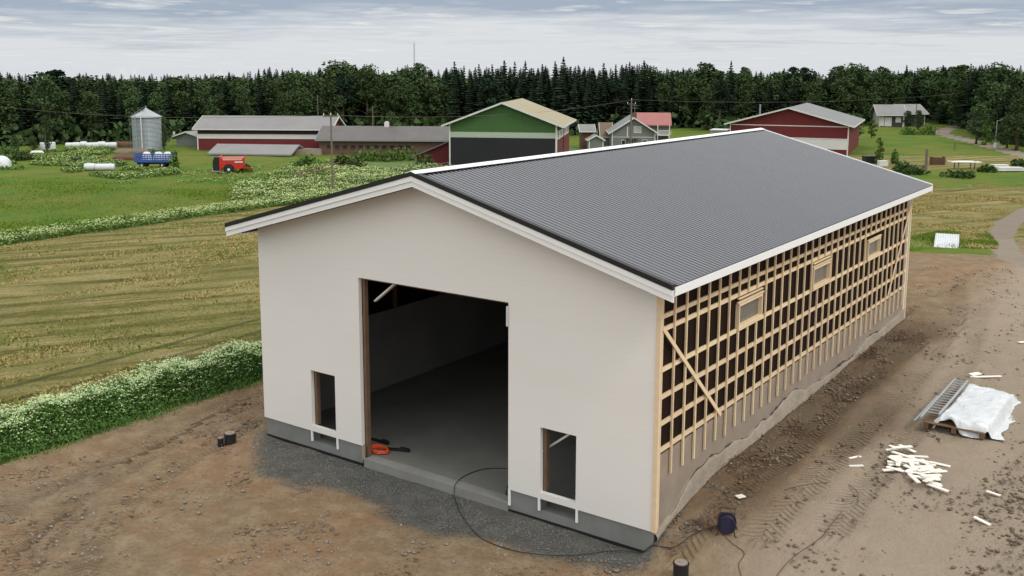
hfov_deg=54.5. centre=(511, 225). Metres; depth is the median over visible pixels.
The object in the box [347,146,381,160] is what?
bush
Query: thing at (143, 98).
spruce tree
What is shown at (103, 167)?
wrapped bale
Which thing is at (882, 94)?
broadleaf tree
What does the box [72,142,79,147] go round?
wrapped bale
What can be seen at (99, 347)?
field grass
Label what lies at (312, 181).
garden flower heads
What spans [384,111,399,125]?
birch tree
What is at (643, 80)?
spruce tree
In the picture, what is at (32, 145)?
broadleaf tree
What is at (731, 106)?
pine tree
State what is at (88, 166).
wrapped bale
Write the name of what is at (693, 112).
spruce tree
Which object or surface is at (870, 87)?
broadleaf tree
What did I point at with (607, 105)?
spruce tree
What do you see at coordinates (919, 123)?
broadleaf tree
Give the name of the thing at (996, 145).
street lamp
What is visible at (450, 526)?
gravel
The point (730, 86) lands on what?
spruce tree
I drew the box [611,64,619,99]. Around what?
spruce tree
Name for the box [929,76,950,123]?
spruce tree
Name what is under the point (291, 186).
garden weeds
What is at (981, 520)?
timber offcut
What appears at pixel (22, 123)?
spruce tree
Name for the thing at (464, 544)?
yard stones
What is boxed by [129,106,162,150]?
grain silo
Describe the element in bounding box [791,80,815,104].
broadleaf tree
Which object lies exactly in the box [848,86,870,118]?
broadleaf tree
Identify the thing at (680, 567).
drain pipe
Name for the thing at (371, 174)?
garden fence
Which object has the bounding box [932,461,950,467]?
timber offcut
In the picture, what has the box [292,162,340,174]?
rail fence
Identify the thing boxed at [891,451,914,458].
timber offcut
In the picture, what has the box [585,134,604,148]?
garden shed
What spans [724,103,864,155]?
red gabled barn
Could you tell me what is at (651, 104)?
spruce tree
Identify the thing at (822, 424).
soil clods
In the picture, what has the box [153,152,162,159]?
feed sack
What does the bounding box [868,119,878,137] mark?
broadleaf tree
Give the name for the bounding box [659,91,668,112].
spruce tree
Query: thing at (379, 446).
cable coil
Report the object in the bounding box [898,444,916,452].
timber offcut
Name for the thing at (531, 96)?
spruce tree
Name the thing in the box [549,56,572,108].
spruce tree
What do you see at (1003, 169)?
plank stack
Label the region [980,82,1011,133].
broadleaf tree
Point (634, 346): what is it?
barn
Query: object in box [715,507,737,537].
cable reel
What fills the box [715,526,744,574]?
cable
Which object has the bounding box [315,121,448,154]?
brown farm building
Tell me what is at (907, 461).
timber offcut
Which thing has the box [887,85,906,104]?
broadleaf tree
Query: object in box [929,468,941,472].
timber offcut
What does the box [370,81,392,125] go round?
broadleaf tree
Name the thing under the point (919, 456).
timber offcut
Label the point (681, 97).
broadleaf tree
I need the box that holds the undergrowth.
[0,107,1023,146]
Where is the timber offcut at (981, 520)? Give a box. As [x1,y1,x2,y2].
[973,516,990,525]
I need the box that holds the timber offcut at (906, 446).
[891,445,912,448]
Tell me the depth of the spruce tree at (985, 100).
166.10 m
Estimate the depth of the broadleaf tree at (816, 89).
192.88 m
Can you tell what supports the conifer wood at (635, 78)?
on the meadow at (892, 139)
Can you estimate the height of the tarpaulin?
0.423 m
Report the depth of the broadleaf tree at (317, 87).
170.36 m
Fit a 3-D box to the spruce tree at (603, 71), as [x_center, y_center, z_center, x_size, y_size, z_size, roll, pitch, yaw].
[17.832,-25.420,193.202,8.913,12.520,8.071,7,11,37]
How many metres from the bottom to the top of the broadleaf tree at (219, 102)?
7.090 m
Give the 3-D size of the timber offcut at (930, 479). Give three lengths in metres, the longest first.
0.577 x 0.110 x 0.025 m
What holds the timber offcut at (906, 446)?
on the timber offcut
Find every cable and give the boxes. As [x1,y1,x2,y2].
[453,468,716,555]
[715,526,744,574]
[777,511,842,574]
[784,482,857,504]
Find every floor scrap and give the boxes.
[371,437,389,444]
[384,447,409,451]
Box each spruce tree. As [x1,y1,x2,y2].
[5,76,37,141]
[28,94,42,139]
[64,80,93,141]
[93,83,114,140]
[112,91,130,135]
[126,77,153,125]
[162,81,178,134]
[182,78,200,131]
[253,87,265,115]
[254,69,263,110]
[266,66,272,97]
[345,85,365,125]
[437,61,464,118]
[445,74,465,125]
[460,66,467,113]
[462,81,478,115]
[473,64,485,106]
[474,80,488,111]
[488,64,496,98]
[495,61,514,102]
[510,62,519,99]
[513,61,536,100]
[515,82,524,98]
[528,87,536,103]
[534,72,551,106]
[535,64,550,102]
[547,61,558,109]
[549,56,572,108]
[550,91,561,111]
[555,68,573,115]
[565,73,591,133]
[570,66,584,108]
[580,84,597,132]
[586,67,601,118]
[591,84,612,128]
[594,63,610,100]
[599,71,617,121]
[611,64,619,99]
[614,70,635,121]
[620,62,634,103]
[632,60,658,112]
[632,79,644,112]
[646,86,657,112]
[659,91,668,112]
[667,85,683,126]
[683,85,704,126]
[722,60,735,116]
[742,79,765,117]
[761,78,777,113]
[787,77,801,106]
[818,78,832,109]
[830,71,850,113]
[879,80,891,103]
[899,65,909,99]
[904,73,926,117]
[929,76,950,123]
[969,83,991,132]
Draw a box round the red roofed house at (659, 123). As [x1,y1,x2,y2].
[636,112,671,140]
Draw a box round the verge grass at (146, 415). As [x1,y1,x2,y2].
[0,373,262,466]
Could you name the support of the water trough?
on the mown field
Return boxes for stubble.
[0,210,261,406]
[910,183,1023,248]
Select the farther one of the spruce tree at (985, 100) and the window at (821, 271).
the spruce tree at (985, 100)
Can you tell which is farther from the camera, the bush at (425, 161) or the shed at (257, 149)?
the shed at (257, 149)
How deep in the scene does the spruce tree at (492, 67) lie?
174.57 m
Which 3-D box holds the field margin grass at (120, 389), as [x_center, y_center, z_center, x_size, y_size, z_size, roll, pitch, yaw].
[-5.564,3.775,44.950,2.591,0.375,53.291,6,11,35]
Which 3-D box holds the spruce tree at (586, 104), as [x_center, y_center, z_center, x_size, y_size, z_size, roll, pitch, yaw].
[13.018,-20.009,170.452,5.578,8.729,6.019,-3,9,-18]
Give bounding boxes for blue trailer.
[134,153,180,166]
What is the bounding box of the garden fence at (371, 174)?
[297,162,447,194]
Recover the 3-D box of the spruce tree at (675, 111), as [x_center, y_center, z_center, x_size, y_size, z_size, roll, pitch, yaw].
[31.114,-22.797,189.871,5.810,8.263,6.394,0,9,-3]
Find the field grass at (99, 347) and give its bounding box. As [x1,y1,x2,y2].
[0,214,260,434]
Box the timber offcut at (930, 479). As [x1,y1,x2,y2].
[926,476,941,481]
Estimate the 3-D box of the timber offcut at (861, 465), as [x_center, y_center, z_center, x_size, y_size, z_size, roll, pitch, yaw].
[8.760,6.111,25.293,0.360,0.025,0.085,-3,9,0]
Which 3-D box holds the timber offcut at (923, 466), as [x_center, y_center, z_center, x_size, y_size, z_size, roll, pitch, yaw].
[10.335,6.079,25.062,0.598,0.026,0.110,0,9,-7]
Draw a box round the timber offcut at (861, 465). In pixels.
[849,464,863,466]
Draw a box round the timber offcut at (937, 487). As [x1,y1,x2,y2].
[926,483,948,491]
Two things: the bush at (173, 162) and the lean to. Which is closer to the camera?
the bush at (173, 162)
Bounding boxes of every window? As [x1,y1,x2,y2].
[634,126,640,132]
[735,287,763,330]
[812,255,831,290]
[865,234,881,260]
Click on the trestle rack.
(970, 162)
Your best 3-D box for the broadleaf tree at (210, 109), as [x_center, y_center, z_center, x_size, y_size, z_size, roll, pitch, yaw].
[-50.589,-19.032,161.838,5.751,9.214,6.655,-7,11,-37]
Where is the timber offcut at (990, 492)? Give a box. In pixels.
[986,490,1000,495]
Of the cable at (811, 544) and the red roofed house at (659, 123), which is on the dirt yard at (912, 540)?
the cable at (811, 544)
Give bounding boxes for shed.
[172,130,196,146]
[207,144,304,155]
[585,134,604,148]
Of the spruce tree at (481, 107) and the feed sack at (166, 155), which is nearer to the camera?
the feed sack at (166, 155)
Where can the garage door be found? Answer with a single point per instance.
(888, 120)
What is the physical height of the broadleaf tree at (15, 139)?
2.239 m
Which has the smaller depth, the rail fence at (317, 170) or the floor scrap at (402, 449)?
the floor scrap at (402, 449)
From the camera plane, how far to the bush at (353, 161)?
108.39 m
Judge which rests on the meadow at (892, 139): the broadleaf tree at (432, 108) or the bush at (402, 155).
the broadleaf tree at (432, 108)
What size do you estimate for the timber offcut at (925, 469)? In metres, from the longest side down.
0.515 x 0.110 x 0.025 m
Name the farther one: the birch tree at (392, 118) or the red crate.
the birch tree at (392, 118)
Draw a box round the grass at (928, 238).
[909,229,997,250]
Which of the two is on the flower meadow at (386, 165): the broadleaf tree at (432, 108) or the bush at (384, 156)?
the bush at (384, 156)
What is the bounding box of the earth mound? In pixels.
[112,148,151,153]
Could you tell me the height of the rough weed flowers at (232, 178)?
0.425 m
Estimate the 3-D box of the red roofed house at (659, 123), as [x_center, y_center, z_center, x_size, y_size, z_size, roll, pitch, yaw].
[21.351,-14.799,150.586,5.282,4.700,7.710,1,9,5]
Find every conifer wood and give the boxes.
[0,65,1023,140]
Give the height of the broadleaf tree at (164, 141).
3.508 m
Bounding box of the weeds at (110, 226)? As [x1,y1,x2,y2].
[0,185,357,245]
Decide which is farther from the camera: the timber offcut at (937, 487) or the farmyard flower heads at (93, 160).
the farmyard flower heads at (93, 160)
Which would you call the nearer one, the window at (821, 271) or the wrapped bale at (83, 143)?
the window at (821, 271)
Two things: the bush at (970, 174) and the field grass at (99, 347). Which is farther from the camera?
the bush at (970, 174)
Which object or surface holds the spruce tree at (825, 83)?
on the meadow at (892, 139)
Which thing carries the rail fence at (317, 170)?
on the flower meadow at (386, 165)
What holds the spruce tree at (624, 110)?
on the meadow at (892, 139)
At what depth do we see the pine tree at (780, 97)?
189.81 m
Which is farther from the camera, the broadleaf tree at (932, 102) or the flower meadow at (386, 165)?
the broadleaf tree at (932, 102)
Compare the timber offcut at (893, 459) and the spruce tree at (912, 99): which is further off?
the spruce tree at (912, 99)
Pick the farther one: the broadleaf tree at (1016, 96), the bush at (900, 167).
the broadleaf tree at (1016, 96)
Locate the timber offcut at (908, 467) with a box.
[903,464,916,470]
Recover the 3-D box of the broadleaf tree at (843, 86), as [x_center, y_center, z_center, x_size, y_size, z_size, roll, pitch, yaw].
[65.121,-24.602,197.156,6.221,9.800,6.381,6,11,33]
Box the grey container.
[710,128,729,133]
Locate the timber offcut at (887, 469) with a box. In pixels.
[882,468,901,471]
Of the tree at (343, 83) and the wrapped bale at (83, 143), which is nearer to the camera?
the wrapped bale at (83, 143)
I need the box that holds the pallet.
[923,386,988,439]
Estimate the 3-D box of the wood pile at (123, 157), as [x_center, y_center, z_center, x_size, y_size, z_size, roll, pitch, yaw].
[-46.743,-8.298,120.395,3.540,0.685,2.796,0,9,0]
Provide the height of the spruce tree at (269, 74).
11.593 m
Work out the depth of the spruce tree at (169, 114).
158.96 m
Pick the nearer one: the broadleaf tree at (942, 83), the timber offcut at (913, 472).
the timber offcut at (913, 472)
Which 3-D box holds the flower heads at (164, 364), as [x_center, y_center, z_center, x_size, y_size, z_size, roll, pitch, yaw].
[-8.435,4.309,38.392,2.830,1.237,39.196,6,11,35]
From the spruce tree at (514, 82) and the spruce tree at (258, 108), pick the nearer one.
the spruce tree at (258, 108)
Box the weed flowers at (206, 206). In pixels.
[0,182,370,239]
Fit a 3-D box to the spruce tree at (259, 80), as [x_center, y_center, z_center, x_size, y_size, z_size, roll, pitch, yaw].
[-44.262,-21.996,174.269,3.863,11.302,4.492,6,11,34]
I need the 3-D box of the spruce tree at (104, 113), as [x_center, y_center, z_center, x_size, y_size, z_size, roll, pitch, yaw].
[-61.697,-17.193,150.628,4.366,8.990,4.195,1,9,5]
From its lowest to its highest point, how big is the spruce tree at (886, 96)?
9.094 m
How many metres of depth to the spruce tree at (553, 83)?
175.31 m
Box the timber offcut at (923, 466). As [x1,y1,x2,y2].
[910,465,933,467]
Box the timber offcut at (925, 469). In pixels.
[916,467,934,471]
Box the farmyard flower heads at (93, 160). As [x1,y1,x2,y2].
[3,146,179,178]
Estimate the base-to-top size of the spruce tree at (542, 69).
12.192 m
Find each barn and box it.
[192,115,345,149]
[224,128,932,551]
[441,98,576,165]
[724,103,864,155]
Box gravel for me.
[210,419,724,564]
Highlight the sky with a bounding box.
[0,0,1023,81]
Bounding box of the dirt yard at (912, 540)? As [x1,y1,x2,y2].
[0,238,1023,575]
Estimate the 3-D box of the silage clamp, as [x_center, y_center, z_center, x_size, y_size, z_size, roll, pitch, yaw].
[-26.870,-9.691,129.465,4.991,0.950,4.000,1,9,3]
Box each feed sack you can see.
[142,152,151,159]
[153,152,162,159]
[162,152,170,159]
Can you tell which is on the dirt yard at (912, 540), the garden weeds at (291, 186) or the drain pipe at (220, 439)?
the drain pipe at (220, 439)
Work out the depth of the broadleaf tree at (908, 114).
187.51 m
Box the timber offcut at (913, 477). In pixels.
[907,473,920,482]
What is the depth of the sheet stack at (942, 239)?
59.95 m
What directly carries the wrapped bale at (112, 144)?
on the meadow at (892, 139)
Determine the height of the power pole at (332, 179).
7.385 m
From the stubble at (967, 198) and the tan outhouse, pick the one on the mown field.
the stubble at (967, 198)
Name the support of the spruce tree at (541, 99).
on the meadow at (892, 139)
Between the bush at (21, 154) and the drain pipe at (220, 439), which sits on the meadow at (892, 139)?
the bush at (21, 154)
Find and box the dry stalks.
[686,324,929,530]
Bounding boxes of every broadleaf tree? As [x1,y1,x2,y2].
[0,81,20,144]
[8,135,20,149]
[26,74,64,140]
[27,136,38,149]
[50,90,75,142]
[74,91,102,139]
[122,87,143,133]
[143,92,168,124]
[161,125,171,149]
[173,97,188,129]
[187,81,221,122]
[211,93,226,115]
[233,87,256,115]
[273,92,295,115]
[293,88,316,115]
[307,82,328,115]
[315,81,345,118]
[320,59,362,113]
[345,67,387,125]
[360,63,379,109]
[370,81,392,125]
[380,86,408,125]
[390,78,424,125]
[407,89,430,125]
[421,82,444,125]
[427,85,453,124]
[665,73,705,127]
[675,62,724,105]
[697,89,717,129]
[733,82,755,118]
[734,67,754,105]
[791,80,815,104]
[804,81,826,106]
[824,65,849,104]
[824,77,856,112]
[841,74,869,114]
[844,62,880,103]
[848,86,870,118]
[854,113,864,135]
[860,73,879,114]
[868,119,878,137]
[871,66,898,103]
[871,72,894,117]
[874,137,884,162]
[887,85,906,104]
[890,79,919,103]
[901,110,913,127]
[913,110,924,129]
[915,79,933,116]
[924,85,940,119]
[925,78,947,116]
[938,64,977,114]
[940,80,957,114]
[946,75,970,126]
[965,103,992,143]
[970,61,1015,123]
[978,123,992,144]
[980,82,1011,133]
[994,116,1018,147]
[997,97,1023,150]
[1005,92,1023,135]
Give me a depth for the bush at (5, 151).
122.55 m
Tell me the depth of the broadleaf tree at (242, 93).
164.16 m
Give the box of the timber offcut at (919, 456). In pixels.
[914,455,928,457]
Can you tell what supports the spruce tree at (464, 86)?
on the meadow at (892, 139)
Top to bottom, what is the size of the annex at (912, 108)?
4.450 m
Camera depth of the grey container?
141.16 m
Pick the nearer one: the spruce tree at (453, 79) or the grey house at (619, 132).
the grey house at (619, 132)
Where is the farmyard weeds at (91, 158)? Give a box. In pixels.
[0,146,180,180]
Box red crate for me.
[929,156,944,164]
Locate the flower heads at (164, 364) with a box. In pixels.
[0,338,261,442]
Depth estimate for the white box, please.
114.22 m
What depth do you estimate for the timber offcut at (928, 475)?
24.42 m
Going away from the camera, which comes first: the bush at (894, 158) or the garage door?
the bush at (894, 158)
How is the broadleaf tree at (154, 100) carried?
on the meadow at (892, 139)
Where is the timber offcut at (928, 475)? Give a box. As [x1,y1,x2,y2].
[920,474,941,476]
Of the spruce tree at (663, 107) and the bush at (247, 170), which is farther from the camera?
the spruce tree at (663, 107)
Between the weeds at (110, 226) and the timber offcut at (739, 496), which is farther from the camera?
the weeds at (110, 226)
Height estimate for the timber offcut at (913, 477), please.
0.025 m
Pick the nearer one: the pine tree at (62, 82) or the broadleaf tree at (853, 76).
the pine tree at (62, 82)
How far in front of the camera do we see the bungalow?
193.05 m
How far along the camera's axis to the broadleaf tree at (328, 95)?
167.74 m
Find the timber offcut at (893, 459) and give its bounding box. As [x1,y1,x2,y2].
[887,456,901,462]
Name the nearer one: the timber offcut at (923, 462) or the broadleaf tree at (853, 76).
the timber offcut at (923, 462)
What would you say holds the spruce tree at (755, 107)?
on the meadow at (892, 139)
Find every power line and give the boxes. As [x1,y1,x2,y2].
[0,106,326,117]
[335,100,627,116]
[650,93,958,101]
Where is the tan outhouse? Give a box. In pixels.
[597,122,612,144]
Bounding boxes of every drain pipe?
[217,436,223,447]
[224,431,235,445]
[673,559,689,575]
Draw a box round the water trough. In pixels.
[862,155,876,163]
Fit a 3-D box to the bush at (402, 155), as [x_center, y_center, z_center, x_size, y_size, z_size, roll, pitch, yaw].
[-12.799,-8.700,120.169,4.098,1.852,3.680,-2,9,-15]
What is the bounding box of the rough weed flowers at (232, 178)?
[118,159,325,209]
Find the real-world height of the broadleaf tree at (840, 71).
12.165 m
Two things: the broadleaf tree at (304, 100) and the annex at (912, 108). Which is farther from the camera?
the annex at (912, 108)
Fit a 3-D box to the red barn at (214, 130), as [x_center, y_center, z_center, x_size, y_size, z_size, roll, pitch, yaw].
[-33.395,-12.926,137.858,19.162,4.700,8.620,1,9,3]
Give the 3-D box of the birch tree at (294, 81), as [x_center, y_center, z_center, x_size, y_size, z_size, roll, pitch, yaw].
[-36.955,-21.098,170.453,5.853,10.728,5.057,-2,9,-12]
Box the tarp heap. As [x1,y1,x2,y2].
[0,156,11,166]
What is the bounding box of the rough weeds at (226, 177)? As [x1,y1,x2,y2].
[114,158,337,212]
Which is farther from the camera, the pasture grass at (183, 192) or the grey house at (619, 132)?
the grey house at (619, 132)
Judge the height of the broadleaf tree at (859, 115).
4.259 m
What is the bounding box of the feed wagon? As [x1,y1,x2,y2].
[212,155,252,173]
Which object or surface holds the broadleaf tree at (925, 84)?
on the meadow at (892, 139)
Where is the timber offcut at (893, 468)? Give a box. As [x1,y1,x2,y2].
[886,466,904,471]
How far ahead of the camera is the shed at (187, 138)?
140.71 m
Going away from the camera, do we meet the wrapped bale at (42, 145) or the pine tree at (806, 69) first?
the wrapped bale at (42, 145)
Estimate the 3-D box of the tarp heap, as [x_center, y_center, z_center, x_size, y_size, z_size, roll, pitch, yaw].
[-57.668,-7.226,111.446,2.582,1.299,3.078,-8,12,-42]
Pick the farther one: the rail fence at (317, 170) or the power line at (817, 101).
the power line at (817, 101)
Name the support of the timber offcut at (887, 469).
on the dirt yard at (912, 540)
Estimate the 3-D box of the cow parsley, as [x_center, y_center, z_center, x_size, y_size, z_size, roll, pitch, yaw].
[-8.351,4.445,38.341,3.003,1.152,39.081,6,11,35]
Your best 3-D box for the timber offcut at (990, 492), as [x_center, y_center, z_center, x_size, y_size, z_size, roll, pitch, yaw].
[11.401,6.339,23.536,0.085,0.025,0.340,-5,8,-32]
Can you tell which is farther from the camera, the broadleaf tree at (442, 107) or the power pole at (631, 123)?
the broadleaf tree at (442, 107)
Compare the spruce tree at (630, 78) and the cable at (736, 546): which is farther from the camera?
the spruce tree at (630, 78)
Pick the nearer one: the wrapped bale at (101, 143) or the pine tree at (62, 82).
the wrapped bale at (101, 143)
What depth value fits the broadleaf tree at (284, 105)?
166.28 m
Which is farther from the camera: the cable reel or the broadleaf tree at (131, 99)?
the broadleaf tree at (131, 99)
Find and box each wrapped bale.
[40,142,46,149]
[47,142,55,149]
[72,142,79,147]
[80,141,86,146]
[84,163,94,170]
[92,142,99,147]
[94,164,114,170]
[98,141,104,146]
[108,142,116,147]
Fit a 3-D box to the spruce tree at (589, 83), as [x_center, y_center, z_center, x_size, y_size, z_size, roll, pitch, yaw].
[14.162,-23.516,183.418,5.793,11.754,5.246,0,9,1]
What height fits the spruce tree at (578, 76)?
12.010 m
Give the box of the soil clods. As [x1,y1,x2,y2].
[0,268,1023,575]
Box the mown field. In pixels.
[0,155,1023,463]
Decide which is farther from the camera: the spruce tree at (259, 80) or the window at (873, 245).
the spruce tree at (259, 80)
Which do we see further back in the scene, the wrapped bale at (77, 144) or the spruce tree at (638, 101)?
the spruce tree at (638, 101)
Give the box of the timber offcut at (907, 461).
[898,459,918,464]
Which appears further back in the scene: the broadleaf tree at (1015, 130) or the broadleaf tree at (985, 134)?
the broadleaf tree at (985, 134)
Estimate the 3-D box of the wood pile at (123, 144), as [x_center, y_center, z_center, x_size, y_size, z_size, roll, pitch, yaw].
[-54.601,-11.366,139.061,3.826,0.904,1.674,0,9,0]
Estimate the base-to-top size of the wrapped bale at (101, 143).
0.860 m
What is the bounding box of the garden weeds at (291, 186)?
[232,160,450,204]
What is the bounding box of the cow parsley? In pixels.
[0,343,262,459]
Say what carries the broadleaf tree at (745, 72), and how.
on the meadow at (892, 139)
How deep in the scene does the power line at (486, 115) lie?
104.64 m
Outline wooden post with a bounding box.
[924,149,928,169]
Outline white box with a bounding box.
[877,160,887,165]
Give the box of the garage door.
[884,117,891,125]
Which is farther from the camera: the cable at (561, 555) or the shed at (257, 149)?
the shed at (257, 149)
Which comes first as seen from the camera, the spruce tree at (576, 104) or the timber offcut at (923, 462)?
the timber offcut at (923, 462)
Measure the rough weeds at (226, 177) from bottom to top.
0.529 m
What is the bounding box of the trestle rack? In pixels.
[949,161,980,169]
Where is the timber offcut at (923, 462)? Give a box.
[914,458,929,464]
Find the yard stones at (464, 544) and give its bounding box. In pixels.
[0,266,1023,575]
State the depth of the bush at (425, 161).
108.98 m
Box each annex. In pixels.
[577,124,595,148]
[893,104,928,126]
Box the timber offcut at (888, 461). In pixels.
[887,460,908,464]
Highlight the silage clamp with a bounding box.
[294,148,322,154]
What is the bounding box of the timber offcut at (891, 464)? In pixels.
[887,463,907,465]
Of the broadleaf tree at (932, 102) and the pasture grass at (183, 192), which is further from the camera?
the broadleaf tree at (932, 102)
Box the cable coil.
[371,444,389,453]
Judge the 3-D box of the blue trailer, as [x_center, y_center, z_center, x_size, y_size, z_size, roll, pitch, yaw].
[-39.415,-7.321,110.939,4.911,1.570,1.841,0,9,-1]
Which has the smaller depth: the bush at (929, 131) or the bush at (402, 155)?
the bush at (402, 155)
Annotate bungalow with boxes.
[869,104,905,126]
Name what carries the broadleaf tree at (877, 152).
on the mown field
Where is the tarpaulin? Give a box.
[932,384,1020,440]
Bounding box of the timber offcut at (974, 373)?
[969,372,981,375]
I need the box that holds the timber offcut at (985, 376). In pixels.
[970,375,1001,377]
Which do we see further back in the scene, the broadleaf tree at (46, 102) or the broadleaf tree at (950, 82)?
the broadleaf tree at (950, 82)
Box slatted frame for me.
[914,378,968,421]
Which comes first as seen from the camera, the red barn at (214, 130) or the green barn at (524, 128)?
the green barn at (524, 128)
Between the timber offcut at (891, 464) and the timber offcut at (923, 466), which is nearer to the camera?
the timber offcut at (923, 466)
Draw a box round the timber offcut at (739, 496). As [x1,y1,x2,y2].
[735,494,745,498]
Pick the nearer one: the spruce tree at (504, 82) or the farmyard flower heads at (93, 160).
the farmyard flower heads at (93, 160)
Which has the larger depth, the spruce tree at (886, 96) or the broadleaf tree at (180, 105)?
the spruce tree at (886, 96)
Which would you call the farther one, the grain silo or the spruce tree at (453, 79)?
the spruce tree at (453, 79)
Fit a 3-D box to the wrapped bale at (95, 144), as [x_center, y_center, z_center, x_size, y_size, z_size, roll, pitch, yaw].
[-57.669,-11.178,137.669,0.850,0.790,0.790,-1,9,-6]
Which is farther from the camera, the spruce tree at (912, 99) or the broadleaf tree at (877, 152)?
the spruce tree at (912, 99)
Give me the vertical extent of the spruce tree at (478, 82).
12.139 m
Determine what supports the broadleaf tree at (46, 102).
on the meadow at (892, 139)
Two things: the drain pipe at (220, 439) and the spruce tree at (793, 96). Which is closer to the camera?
the drain pipe at (220, 439)
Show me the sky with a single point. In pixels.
(160, 38)
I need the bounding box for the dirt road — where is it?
[935,125,1023,269]
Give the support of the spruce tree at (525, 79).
on the meadow at (892, 139)
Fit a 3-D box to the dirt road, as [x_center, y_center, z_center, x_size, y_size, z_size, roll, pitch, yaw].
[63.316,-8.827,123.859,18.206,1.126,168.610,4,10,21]
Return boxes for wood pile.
[112,154,141,160]
[116,141,132,146]
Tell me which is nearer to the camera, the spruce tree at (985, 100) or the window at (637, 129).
the window at (637, 129)
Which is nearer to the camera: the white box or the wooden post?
the wooden post
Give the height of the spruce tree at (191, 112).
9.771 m
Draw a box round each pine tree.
[25,69,83,103]
[225,96,243,115]
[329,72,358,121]
[479,76,512,107]
[609,81,627,122]
[710,81,733,128]
[721,94,738,126]
[772,90,790,109]
[783,66,806,93]
[796,67,816,89]
[961,71,986,121]
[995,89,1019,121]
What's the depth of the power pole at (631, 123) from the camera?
128.22 m
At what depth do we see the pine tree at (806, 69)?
200.38 m
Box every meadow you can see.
[0,79,1023,462]
[3,146,583,244]
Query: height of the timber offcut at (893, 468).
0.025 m
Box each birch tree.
[36,116,51,150]
[263,78,287,115]
[280,71,313,115]
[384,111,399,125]
[408,63,429,105]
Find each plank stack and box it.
[989,164,1009,167]
[996,167,1023,171]
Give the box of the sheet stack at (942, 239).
[934,233,958,248]
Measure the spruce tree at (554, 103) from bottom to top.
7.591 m
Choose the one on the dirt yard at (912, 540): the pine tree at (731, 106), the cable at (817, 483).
the cable at (817, 483)
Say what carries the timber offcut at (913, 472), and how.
on the dirt yard at (912, 540)
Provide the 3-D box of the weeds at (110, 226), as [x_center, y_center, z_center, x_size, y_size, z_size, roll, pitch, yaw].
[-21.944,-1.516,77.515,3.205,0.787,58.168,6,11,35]
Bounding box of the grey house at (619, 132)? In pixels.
[606,105,658,145]
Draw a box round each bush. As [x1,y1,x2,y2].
[0,145,18,156]
[9,147,35,160]
[168,147,179,168]
[240,163,252,171]
[297,152,320,166]
[333,153,348,165]
[340,150,367,167]
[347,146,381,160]
[365,146,399,161]
[393,146,416,160]
[413,151,434,169]
[890,149,898,163]
[892,160,909,172]
[899,126,917,134]
[902,165,930,174]
[917,124,939,134]
[939,169,975,178]
[976,163,997,172]
[1010,158,1023,166]
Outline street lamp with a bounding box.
[994,120,999,147]
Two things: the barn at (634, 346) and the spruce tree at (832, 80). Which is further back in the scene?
the spruce tree at (832, 80)
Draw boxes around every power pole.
[323,113,337,187]
[627,98,635,143]
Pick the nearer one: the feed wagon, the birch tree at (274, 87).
the feed wagon
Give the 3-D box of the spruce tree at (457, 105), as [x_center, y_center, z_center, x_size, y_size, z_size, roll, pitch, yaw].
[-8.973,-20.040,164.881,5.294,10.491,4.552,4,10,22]
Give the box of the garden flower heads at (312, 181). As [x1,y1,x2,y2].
[231,159,449,201]
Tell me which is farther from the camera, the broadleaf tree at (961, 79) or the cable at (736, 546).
the broadleaf tree at (961, 79)
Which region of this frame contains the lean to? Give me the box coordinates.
[411,141,448,166]
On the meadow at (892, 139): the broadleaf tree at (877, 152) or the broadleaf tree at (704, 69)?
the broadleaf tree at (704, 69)
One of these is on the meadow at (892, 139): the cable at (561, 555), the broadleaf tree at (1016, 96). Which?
the broadleaf tree at (1016, 96)
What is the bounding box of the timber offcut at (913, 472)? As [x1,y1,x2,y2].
[910,471,930,473]
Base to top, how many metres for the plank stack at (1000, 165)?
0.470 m
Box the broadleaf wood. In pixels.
[1,66,1023,131]
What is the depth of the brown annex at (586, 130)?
138.18 m
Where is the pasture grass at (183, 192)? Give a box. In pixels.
[0,176,231,239]
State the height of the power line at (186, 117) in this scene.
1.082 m
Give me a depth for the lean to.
111.75 m
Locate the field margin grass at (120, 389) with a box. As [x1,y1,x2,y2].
[3,342,259,428]
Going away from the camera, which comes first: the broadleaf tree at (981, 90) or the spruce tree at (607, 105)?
the broadleaf tree at (981, 90)
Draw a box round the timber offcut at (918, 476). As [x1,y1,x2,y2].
[914,475,939,480]
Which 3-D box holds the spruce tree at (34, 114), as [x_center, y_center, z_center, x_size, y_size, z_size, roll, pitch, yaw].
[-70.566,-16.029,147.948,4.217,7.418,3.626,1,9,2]
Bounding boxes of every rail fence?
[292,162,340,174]
[295,162,349,177]
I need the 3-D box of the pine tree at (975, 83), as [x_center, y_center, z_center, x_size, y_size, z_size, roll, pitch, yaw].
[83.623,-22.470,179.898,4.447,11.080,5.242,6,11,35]
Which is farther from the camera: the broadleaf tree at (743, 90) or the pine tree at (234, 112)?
the broadleaf tree at (743, 90)

